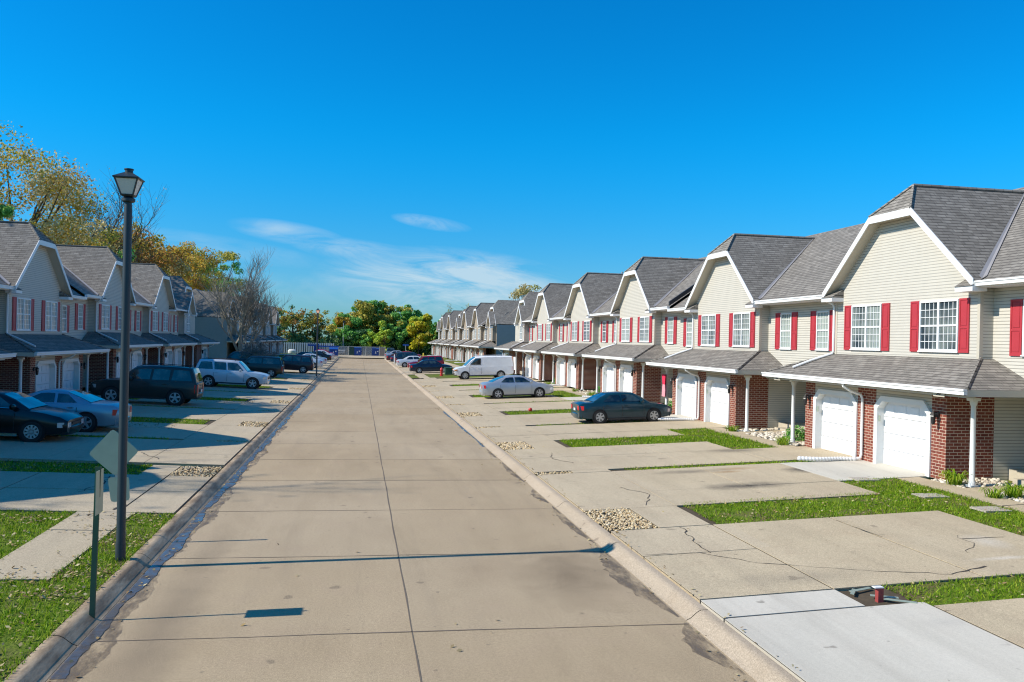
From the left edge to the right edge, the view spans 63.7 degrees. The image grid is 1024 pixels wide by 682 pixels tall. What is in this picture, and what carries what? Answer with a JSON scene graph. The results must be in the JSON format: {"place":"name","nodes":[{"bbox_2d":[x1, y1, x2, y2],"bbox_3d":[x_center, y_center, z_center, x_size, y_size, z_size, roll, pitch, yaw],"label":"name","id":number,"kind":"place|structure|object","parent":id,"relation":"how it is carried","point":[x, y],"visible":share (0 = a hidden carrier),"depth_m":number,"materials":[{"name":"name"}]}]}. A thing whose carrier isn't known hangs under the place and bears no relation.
{"place":"outdoors","nodes":[
{"label":"outdoors","id":0,"kind":"place"},
{"bbox_2d":[45,358,756,681],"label":"road","id":1,"kind":"structure","parent":0,"point":[213,591],"depth_m":12.19,"materials":[{"name":"concrete"}]},
{"bbox_2d":[49,385,484,678],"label":"gutter water","id":2,"kind":"structure","parent":1,"relation":"on","point":[63,669],"depth_m":12.52,"materials":[{"name":"grey liquid"}]},
{"bbox_2d":[95,361,687,681],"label":"road joints","id":3,"kind":"object","parent":1,"relation":"on","point":[398,560],"visible":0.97,"depth_m":13.05,"materials":[{"name":"grey concrete"}]},
{"bbox_2d":[63,382,741,681],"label":"damp gutter","id":4,"kind":"object","parent":1,"relation":"on","point":[697,648],"visible":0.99,"depth_m":11.23,"materials":[{"name":"concrete"}]},
{"bbox_2d":[0,385,1023,681],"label":"fallen leaves","id":5,"kind":"object","parent":1,"relation":"on","point":[224,495],"visible":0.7,"depth_m":13.81,"materials":[{"name":"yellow plant"}]},
{"bbox_2d":[169,379,656,530],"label":"gravel","id":6,"kind":"structure","parent":0,"point":[623,513],"depth_m":20.22,"materials":[{"name":"beige gravel"}]},
{"bbox_2d":[0,337,1023,681],"bbox_3d":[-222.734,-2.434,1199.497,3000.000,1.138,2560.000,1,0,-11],"label":"ground","id":7,"kind":"structure","parent":0,"point":[304,389],"depth_m":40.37,"materials":[{"name":"green plant"}]},
{"bbox_2d":[0,194,15,220],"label":"dark tree","id":8,"kind":"object","parent":7,"relation":"on","point":[6,211],"visible":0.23,"depth_m":56.78,"materials":[{"name":"green plant"}]},
{"bbox_2d":[0,220,109,393],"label":"townhouse","id":9,"kind":"structure","parent":7,"relation":"on","point":[38,294],"depth_m":34.64,"materials":[{"name":"beige"}]},
{"bbox_2d":[16,297,30,330],"bbox_3d":[-20.076,-1.088,33.917,0.060,1.346,1.499,1,0,-11],"label":"window","id":10,"kind":"structure","parent":9,"relation":"in","point":[23,315],"depth_m":33.88,"materials":[{"name":"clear glass"}]},
{"bbox_2d":[37,364,49,390],"bbox_3d":[-19.443,1.788,33.991,0.052,1.719,1.998,1,0,-11],"label":"garage door","id":11,"kind":"structure","parent":9,"relation":"in","point":[43,379],"depth_m":34.27,"materials":[{"name":"metal"}]},
{"bbox_2d":[45,301,57,331],"bbox_3d":[-20.639,-1.102,36.955,0.060,1.346,1.498,1,0,-11],"label":"window","id":12,"kind":"structure","parent":9,"relation":"in","point":[51,308],"depth_m":36.92,"materials":[{"name":"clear glass"}]},
{"bbox_2d":[62,305,66,332],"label":"window","id":13,"kind":"structure","parent":9,"relation":"in","point":[64,308],"depth_m":39.73,"materials":[{"name":"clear glass"}]},
{"bbox_2d":[64,362,73,388],"bbox_3d":[-19.997,1.775,36.974,0.052,1.719,1.998,1,0,-11],"label":"garage door","id":14,"kind":"structure","parent":9,"relation":"in","point":[68,375],"depth_m":37.32,"materials":[{"name":"metal"}]},
{"bbox_2d":[0,120,122,252],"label":"autumn tree","id":15,"kind":"object","parent":7,"relation":"on","point":[52,184],"visible":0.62,"depth_m":63.98,"materials":[{"name":"yellow plant"}]},
{"bbox_2d":[50,216,135,260],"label":"olive tree","id":16,"kind":"object","parent":7,"relation":"on","point":[103,232],"visible":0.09,"depth_m":78.78,"materials":[{"name":"yellow plant"}]},
{"bbox_2d":[56,244,162,387],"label":"townhouse","id":17,"kind":"structure","parent":7,"relation":"on","point":[94,274],"depth_m":44.48,"materials":[{"name":"beige"}]},
{"bbox_2d":[100,304,109,329],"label":"window","id":18,"kind":"structure","parent":17,"relation":"in","point":[105,316],"depth_m":44.82,"materials":[{"name":"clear glass"}]},
{"bbox_2d":[52,167,167,262],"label":"sparse tree","id":19,"kind":"object","parent":7,"relation":"on","point":[117,220],"visible":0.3,"depth_m":86.10,"materials":[{"name":"brown plant"}]},
{"bbox_2d":[90,430,137,501],"bbox_3d":[-6.750,2.462,13.971,0.763,1.922,0.046,1,0,-11],"label":"warning sign","id":20,"kind":"object","parent":7,"relation":"on","point":[104,452],"visible":0.77,"depth_m":13.94,"materials":[{"name":"metal"}]},
{"bbox_2d":[112,168,144,563],"bbox_3d":[-5.906,0.407,12.575,0.376,6.070,0.376,1,0,-11],"label":"street lamp","id":21,"kind":"object","parent":7,"relation":"on","point":[129,182],"visible":0.97,"depth_m":12.52,"materials":[{"name":"black metal"}]},
{"bbox_2d":[69,263,196,365],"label":"townhouse","id":22,"kind":"structure","parent":7,"relation":"on","point":[153,292],"depth_m":55.98,"materials":[{"name":"beige"}]},
{"bbox_2d":[91,221,178,275],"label":"autumn tree","id":23,"kind":"object","parent":7,"relation":"on","point":[147,247],"visible":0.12,"depth_m":96.33,"materials":[{"name":"yellow plant"}]},
{"bbox_2d":[76,276,219,367],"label":"end townhouse","id":24,"kind":"structure","parent":7,"relation":"on","point":[183,323],"depth_m":65.82,"materials":[{"name":"beige"}]},
{"bbox_2d":[134,239,193,286],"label":"autumn tree","id":25,"kind":"object","parent":7,"relation":"on","point":[182,269],"visible":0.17,"depth_m":108.79,"materials":[{"name":"yellow plant"}]},
{"bbox_2d":[2,358,338,681],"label":"kerb","id":26,"kind":"structure","parent":7,"relation":"on","point":[46,659],"depth_m":11.77,"materials":[{"name":"beige concrete"}]},
{"bbox_2d":[89,466,103,617],"bbox_3d":[-5.174,2.510,10.229,0.099,1.900,0.300,1,0,-11],"label":"sign post","id":27,"kind":"object","parent":26,"relation":"on","point":[98,493],"visible":0.89,"depth_m":10.22,"materials":[{"name":"metal"}]},
{"bbox_2d":[154,247,213,290],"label":"autumn tree","id":28,"kind":"object","parent":7,"relation":"on","point":[194,264],"visible":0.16,"depth_m":120.01,"materials":[{"name":"yellow plant"}]},
{"bbox_2d":[160,240,223,291],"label":"autumn tree","id":29,"kind":"object","parent":7,"relation":"on","point":[189,252],"visible":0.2,"depth_m":135.17,"materials":[{"name":"yellow plant"}]},
{"bbox_2d":[196,251,247,295],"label":"autumn tree","id":30,"kind":"object","parent":7,"relation":"on","point":[225,256],"visible":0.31,"depth_m":156.53,"materials":[{"name":"green plant"}]},
{"bbox_2d":[192,289,255,358],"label":"end townhouse","id":31,"kind":"structure","parent":7,"relation":"on","point":[207,324],"depth_m":88.81,"materials":[{"name":"beige"}]},
{"bbox_2d":[195,301,278,356],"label":"townhouse","id":32,"kind":"structure","parent":7,"relation":"on","point":[268,340],"depth_m":113.45,"materials":[{"name":"beige"}]},
{"bbox_2d":[196,247,291,350],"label":"bare tree","id":33,"kind":"object","parent":7,"relation":"on","point":[248,298],"visible":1,"depth_m":79.74,"materials":[{"name":"grey plant"}]},
{"bbox_2d":[232,332,281,358],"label":"bush","id":34,"kind":"object","parent":7,"relation":"on","point":[261,346],"visible":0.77,"depth_m":68.34,"materials":[{"name":"brown plant"}]},
{"bbox_2d":[223,306,291,353],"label":"townhouse","id":35,"kind":"structure","parent":7,"relation":"on","point":[273,328],"depth_m":134.99,"materials":[{"name":"beige"}]},
{"bbox_2d":[262,304,285,354],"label":"townhouse","id":36,"kind":"structure","parent":7,"relation":"on","point":[266,329],"depth_m":124.68,"materials":[{"name":"beige"}]},
{"bbox_2d":[277,305,313,342],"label":"belt tree","id":37,"kind":"object","parent":7,"relation":"on","point":[287,320],"visible":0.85,"depth_m":165.91,"materials":[{"name":"green plant"}]},
{"bbox_2d":[283,342,333,353],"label":"slatted fence","id":38,"kind":"object","parent":7,"relation":"on","point":[301,347],"visible":0.48,"depth_m":148.59,"materials":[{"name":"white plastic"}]},
{"bbox_2d":[301,310,329,342],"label":"belt tree","id":39,"kind":"object","parent":7,"relation":"on","point":[312,322],"visible":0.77,"depth_m":169.69,"materials":[{"name":"green plant"}]},
{"bbox_2d":[326,312,363,351],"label":"belt tree","id":40,"kind":"object","parent":7,"relation":"on","point":[340,318],"visible":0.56,"depth_m":164.84,"materials":[{"name":"green plant"}]},
{"bbox_2d":[338,324,366,348],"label":"belt tree","id":41,"kind":"object","parent":7,"relation":"on","point":[351,336],"visible":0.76,"depth_m":161.81,"materials":[{"name":"green plant"}]},
{"bbox_2d":[283,332,431,354],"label":"undergrowth","id":42,"kind":"object","parent":7,"relation":"on","point":[292,339],"visible":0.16,"depth_m":165.84,"materials":[{"name":"green plant"}]},
{"bbox_2d":[341,299,386,353],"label":"belt tree","id":43,"kind":"object","parent":7,"relation":"on","point":[365,312],"visible":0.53,"depth_m":166.91,"materials":[{"name":"green plant"}]},
{"bbox_2d":[358,329,373,354],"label":"belt tree","id":44,"kind":"object","parent":7,"relation":"on","point":[366,341],"visible":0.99,"depth_m":161.18,"materials":[{"name":"green plant"}]},
{"bbox_2d":[370,320,396,351],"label":"belt tree","id":45,"kind":"object","parent":7,"relation":"on","point":[384,336],"visible":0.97,"depth_m":161.11,"materials":[{"name":"green plant"}]},
{"bbox_2d":[365,300,407,347],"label":"belt tree","id":46,"kind":"object","parent":7,"relation":"on","point":[385,316],"visible":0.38,"depth_m":169.96,"materials":[{"name":"green plant"}]},
{"bbox_2d":[389,326,410,350],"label":"belt tree","id":47,"kind":"object","parent":7,"relation":"on","point":[401,339],"visible":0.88,"depth_m":161.92,"materials":[{"name":"green plant"}]},
{"bbox_2d":[386,304,418,350],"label":"belt tree","id":48,"kind":"object","parent":7,"relation":"on","point":[405,313],"visible":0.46,"depth_m":167.52,"materials":[{"name":"green plant"}]},
{"bbox_2d":[406,313,432,353],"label":"belt tree","id":49,"kind":"object","parent":7,"relation":"on","point":[418,340],"visible":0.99,"depth_m":161.19,"materials":[{"name":"yellow plant"}]},
{"bbox_2d":[425,320,438,347],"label":"belt tree","id":50,"kind":"object","parent":7,"relation":"on","point":[432,333],"visible":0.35,"depth_m":164.83,"materials":[{"name":"green plant"}]},
{"bbox_2d":[427,312,450,355],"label":"townhouse","id":51,"kind":"structure","parent":7,"relation":"on","point":[443,326],"depth_m":144.62,"materials":[{"name":"beige"}]},
{"bbox_2d":[428,318,454,354],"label":"end townhouse","id":52,"kind":"structure","parent":7,"relation":"on","point":[439,338],"depth_m":153.46,"materials":[{"name":"beige"}]},
{"bbox_2d":[437,310,461,357],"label":"townhouse","id":53,"kind":"structure","parent":7,"relation":"on","point":[451,323],"depth_m":133.53,"materials":[{"name":"beige"}]},
{"bbox_2d":[446,306,475,361],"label":"townhouse","id":54,"kind":"structure","parent":7,"relation":"on","point":[467,330],"depth_m":114.11,"materials":[{"name":"beige"}]},
{"bbox_2d":[454,303,494,362],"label":"townhouse","id":55,"kind":"structure","parent":7,"relation":"on","point":[480,314],"depth_m":103.61,"materials":[{"name":"beige"}]},
{"bbox_2d":[444,309,512,359],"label":"end townhouse","id":56,"kind":"structure","parent":7,"relation":"on","point":[452,353],"depth_m":123.25,"materials":[{"name":"beige"}]},
{"bbox_2d":[469,300,519,355],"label":"end townhouse","id":57,"kind":"structure","parent":7,"relation":"on","point":[502,312],"depth_m":92.90,"materials":[{"name":"beige"}]},
{"bbox_2d":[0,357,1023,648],"bbox_3d":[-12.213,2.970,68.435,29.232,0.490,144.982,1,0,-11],"label":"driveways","id":58,"kind":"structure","parent":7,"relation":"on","point":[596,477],"depth_m":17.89,"materials":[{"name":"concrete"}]},
{"bbox_2d":[0,389,83,441],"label":"parked car","id":59,"kind":"object","parent":58,"relation":"on","point":[25,417],"visible":1,"depth_m":23.86,"materials":[{"name":"paint"}]},
{"bbox_2d":[27,388,131,431],"bbox_3d":[-15.140,2.234,27.153,4.646,1.350,1.957,4,0,-11],"label":"parked car","id":60,"kind":"object","parent":58,"relation":"on","point":[95,412],"visible":0.56,"depth_m":26.63,"materials":[{"name":"paint"}]},
{"bbox_2d":[90,363,203,405],"bbox_3d":[-16.645,1.960,37.857,4.607,1.859,2.060,4,0,-11],"label":"parked car","id":61,"kind":"object","parent":58,"relation":"on","point":[170,384],"visible":0.81,"depth_m":37.16,"materials":[{"name":"paint"}]},
{"bbox_2d":[196,358,269,388],"bbox_3d":[-17.447,2.031,51.541,4.446,1.794,1.988,4,0,-11],"label":"parked car","id":62,"kind":"object","parent":58,"relation":"on","point":[215,371],"visible":0.95,"depth_m":50.74,"materials":[{"name":"paint"}]},
{"bbox_2d":[244,356,283,377],"bbox_3d":[-20.328,2.008,65.602,4.284,1.675,1.916,4,0,-11],"label":"parked car","id":63,"kind":"object","parent":58,"relation":"on","point":[272,367],"visible":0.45,"depth_m":65.00,"materials":[{"name":"paint"}]},
{"bbox_2d":[282,354,313,372],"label":"parked car","id":64,"kind":"object","parent":58,"relation":"on","point":[303,363],"visible":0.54,"depth_m":74.94,"materials":[{"name":"paint"}]},
{"bbox_2d":[396,356,419,366],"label":"parked car","id":65,"kind":"object","parent":58,"relation":"on","point":[403,362],"visible":0.49,"depth_m":96.85,"materials":[{"name":"paint"}]},
{"bbox_2d":[407,356,443,367],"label":"parked car","id":66,"kind":"object","parent":58,"relation":"on","point":[439,359],"visible":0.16,"depth_m":88.77,"materials":[{"name":"paint"}]},
{"bbox_2d":[409,360,451,372],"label":"parked car","id":67,"kind":"object","parent":58,"relation":"on","point":[426,366],"visible":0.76,"depth_m":81.04,"materials":[{"name":"paint"}]},
{"bbox_2d":[452,353,515,379],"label":"white van","id":68,"kind":"object","parent":58,"relation":"on","point":[485,365],"visible":0.94,"depth_m":68.29,"materials":[{"name":"paint"}]},
{"bbox_2d":[0,358,1022,681],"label":"driveway joints","id":69,"kind":"object","parent":58,"relation":"on","point":[614,534],"visible":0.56,"depth_m":13.35,"materials":[{"name":"grey concrete"}]},
{"bbox_2d":[479,375,553,398],"bbox_3d":[0.233,2.643,47.859,4.221,1.333,1.818,-1,0,-11],"label":"parked car","id":70,"kind":"object","parent":58,"relation":"on","point":[500,387],"visible":0.99,"depth_m":47.13,"materials":[{"name":"paint"}]},
{"bbox_2d":[78,452,988,573],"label":"driveway cracks","id":71,"kind":"object","parent":58,"relation":"on","point":[698,544],"visible":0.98,"depth_m":13.69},
{"bbox_2d":[571,391,671,423],"bbox_3d":[4.496,2.712,34.055,3.986,1.259,1.717,-1,0,-11],"label":"parked car","id":72,"kind":"object","parent":58,"relation":"on","point":[600,408],"visible":1,"depth_m":33.37,"materials":[{"name":"paint"}]},
{"bbox_2d":[980,486,1008,498],"bbox_3d":[10.247,3.222,17.528,0.600,0.246,0.625,1,0,-36],"label":"lily clump","id":73,"kind":"object","parent":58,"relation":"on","point":[995,494],"visible":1,"depth_m":17.47,"materials":[{"name":"green plant"}]},
{"bbox_2d":[494,291,538,373],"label":"end townhouse","id":74,"kind":"structure","parent":7,"relation":"on","point":[524,331],"depth_m":75.19,"materials":[{"name":"beige"}]},
{"bbox_2d":[508,283,541,299],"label":"autumn tree","id":75,"kind":"object","parent":7,"relation":"on","point":[523,290],"visible":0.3,"depth_m":139.33,"materials":[{"name":"yellow plant"}]},
{"bbox_2d":[513,283,572,380],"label":"townhouse","id":76,"kind":"structure","parent":7,"relation":"on","point":[549,309],"depth_m":65.47,"materials":[{"name":"beige"}]},
{"bbox_2d":[90,373,1017,606],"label":"soil beds","id":77,"kind":"object","parent":7,"relation":"on","point":[865,598],"visible":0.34,"depth_m":11.50,"materials":[{"name":"brown soil"}]},
{"bbox_2d":[783,425,804,440],"bbox_3d":[9.410,3.043,27.273,0.873,0.585,0.886,1,0,-11],"label":"bush","id":78,"kind":"object","parent":77,"relation":"on","point":[801,433],"visible":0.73,"depth_m":27.18,"materials":[{"name":"green plant"}]},
{"bbox_2d":[872,586,883,602],"bbox_3d":[4.911,3.414,11.078,0.131,0.234,0.080,1,0,-11],"label":"utility marker","id":79,"kind":"object","parent":77,"relation":"on","point":[879,594],"visible":1,"depth_m":11.05,"materials":[{"name":"red plastic"}]},
{"bbox_2d":[849,587,916,603],"bbox_3d":[4.966,3.458,11.150,0.486,0.028,0.830,1,0,-28],"label":"broken plastic","id":80,"kind":"object","parent":77,"relation":"on","point":[852,591],"visible":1,"depth_m":11.14,"materials":[{"name":"plastic"}]},
{"bbox_2d":[935,468,975,484],"bbox_3d":[10.226,3.160,19.063,0.907,0.344,0.856,1,0,-11],"label":"lily clump","id":81,"kind":"object","parent":77,"relation":"on","point":[953,478],"visible":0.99,"depth_m":18.98,"materials":[{"name":"green plant"}]},
{"bbox_2d":[385,358,799,681],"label":"kerb","id":82,"kind":"structure","parent":7,"relation":"on","point":[749,658],"depth_m":12.22,"materials":[{"name":"concrete"}]},
{"bbox_2d":[541,272,690,389],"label":"townhouse","id":83,"kind":"structure","parent":7,"relation":"on","point":[592,296],"depth_m":54.57,"materials":[{"name":"beige"}]},
{"bbox_2d":[582,256,768,403],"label":"townhouse","id":84,"kind":"structure","parent":7,"relation":"on","point":[645,326],"depth_m":43.49,"materials":[{"name":"beige"}]},
{"bbox_2d":[604,366,613,391],"bbox_3d":[5.523,2.227,46.105,0.213,1.719,1.998,1,0,-11],"label":"garage door","id":85,"kind":"structure","parent":84,"relation":"in","point":[610,371],"depth_m":46.43,"materials":[{"name":"metal"}]},
{"bbox_2d":[621,318,629,341],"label":"window","id":86,"kind":"structure","parent":84,"relation":"in","point":[625,328],"depth_m":46.17,"materials":[{"name":"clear glass"}]},
{"bbox_2d":[623,367,631,391],"bbox_3d":[6.156,2.243,43.137,0.052,1.719,1.998,1,0,-11],"label":"garage door","id":87,"kind":"structure","parent":84,"relation":"in","point":[627,371],"depth_m":43.43,"materials":[{"name":"metal"}]},
{"bbox_2d":[639,316,649,341],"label":"window","id":88,"kind":"structure","parent":84,"relation":"in","point":[644,321],"depth_m":43.12,"materials":[{"name":"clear glass"}]},
{"bbox_2d":[667,317,673,343],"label":"window","id":89,"kind":"structure","parent":84,"relation":"in","point":[670,330],"depth_m":40.59,"materials":[{"name":"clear glass"}]},
{"bbox_2d":[530,378,1023,681],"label":"pale driveways","id":90,"kind":"structure","parent":7,"relation":"on","point":[914,642],"depth_m":9.74,"materials":[{"name":"concrete"}]},
{"bbox_2d":[542,382,1023,502],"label":"river rocks","id":91,"kind":"object","parent":7,"relation":"on","point":[770,435],"visible":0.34,"depth_m":19.77,"materials":[{"name":"white stone"}]},
{"bbox_2d":[993,481,1023,497],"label":"lily clump","id":92,"kind":"object","parent":91,"relation":"on","point":[1015,492],"visible":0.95,"depth_m":17.43,"materials":[{"name":"green plant"}]},
{"bbox_2d":[646,223,994,431],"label":"townhouse","id":93,"kind":"structure","parent":7,"relation":"on","point":[742,324],"depth_m":32.15,"materials":[{"name":"beige"}]},
{"bbox_2d":[678,377,694,417],"bbox_3d":[7.551,2.397,35.165,0.213,1.719,1.998,1,0,-11],"label":"garage door","id":94,"kind":"structure","parent":93,"relation":"in","point":[688,392],"depth_m":35.41,"materials":[{"name":"metal"}]},
{"bbox_2d":[685,318,691,346],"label":"window","id":95,"kind":"structure","parent":93,"relation":"in","point":[689,321],"depth_m":38.28,"materials":[{"name":"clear glass"}]},
{"bbox_2d":[700,314,715,346],"bbox_3d":[8.392,-0.446,35.251,0.060,1.346,1.498,1,0,-11],"label":"window","id":96,"kind":"structure","parent":93,"relation":"in","point":[708,322],"depth_m":35.22,"materials":[{"name":"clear glass"}]},
{"bbox_2d":[707,381,726,425],"bbox_3d":[8.105,2.411,32.182,0.213,1.719,1.998,1,0,-11],"label":"garage door","id":97,"kind":"structure","parent":93,"relation":"in","point":[720,398],"depth_m":32.39,"materials":[{"name":"metal"}]},
{"bbox_2d":[732,312,750,346],"bbox_3d":[8.956,-0.432,32.214,0.060,1.346,1.498,1,0,-11],"label":"window","id":98,"kind":"structure","parent":93,"relation":"in","point":[741,321],"depth_m":32.18,"materials":[{"name":"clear glass"}]},
{"bbox_2d":[780,313,791,349],"bbox_3d":[9.818,-0.347,29.589,0.060,1.309,0.814,1,0,-11],"label":"window","id":99,"kind":"structure","parent":93,"relation":"in","point":[785,318],"depth_m":29.62,"materials":[{"name":"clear glass"}]},
{"bbox_2d":[761,183,1023,487],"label":"townhouse","id":100,"kind":"structure","parent":7,"relation":"on","point":[913,300],"depth_m":21.74,"materials":[{"name":"beige plastic"}]},
{"bbox_2d":[816,311,829,350],"bbox_3d":[10.255,-0.336,27.234,0.060,1.309,0.814,1,0,-11],"label":"window","id":101,"kind":"structure","parent":100,"relation":"in","point":[822,317],"depth_m":27.25,"materials":[{"name":"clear glass"}]},
{"bbox_2d":[817,394,853,455],"bbox_3d":[9.582,2.448,24.224,0.213,1.719,1.998,1,0,-11],"label":"garage door","id":102,"kind":"structure","parent":100,"relation":"in","point":[838,431],"depth_m":24.36,"materials":[{"name":"metal"}]},
{"bbox_2d":[849,304,881,350],"bbox_3d":[10.423,-0.395,24.311,0.060,1.346,1.498,1,0,-11],"label":"window","id":103,"kind":"structure","parent":100,"relation":"in","point":[865,319],"depth_m":24.27,"materials":[{"name":"white glass"}]},
{"bbox_2d":[879,402,926,472],"bbox_3d":[10.136,2.461,21.241,0.213,1.719,1.998,1,0,-11],"label":"garage door","id":104,"kind":"structure","parent":100,"relation":"in","point":[916,429],"depth_m":21.34,"materials":[{"name":"metal"}]},
{"bbox_2d":[917,299,958,352],"bbox_3d":[10.987,-0.382,21.273,0.060,1.346,1.498,1,0,-11],"label":"window","id":105,"kind":"structure","parent":100,"relation":"in","point":[938,319],"depth_m":21.24,"materials":[{"name":"white glass"}]},
{"bbox_2d":[970,506,1011,512],"bbox_3d":[9.539,3.356,16.432,0.600,0.032,0.440,1,0,-11],"label":"stepping stone","id":106,"kind":"object","parent":7,"relation":"on","point":[981,508],"visible":0.93,"depth_m":16.38,"materials":[{"name":"white stone"}]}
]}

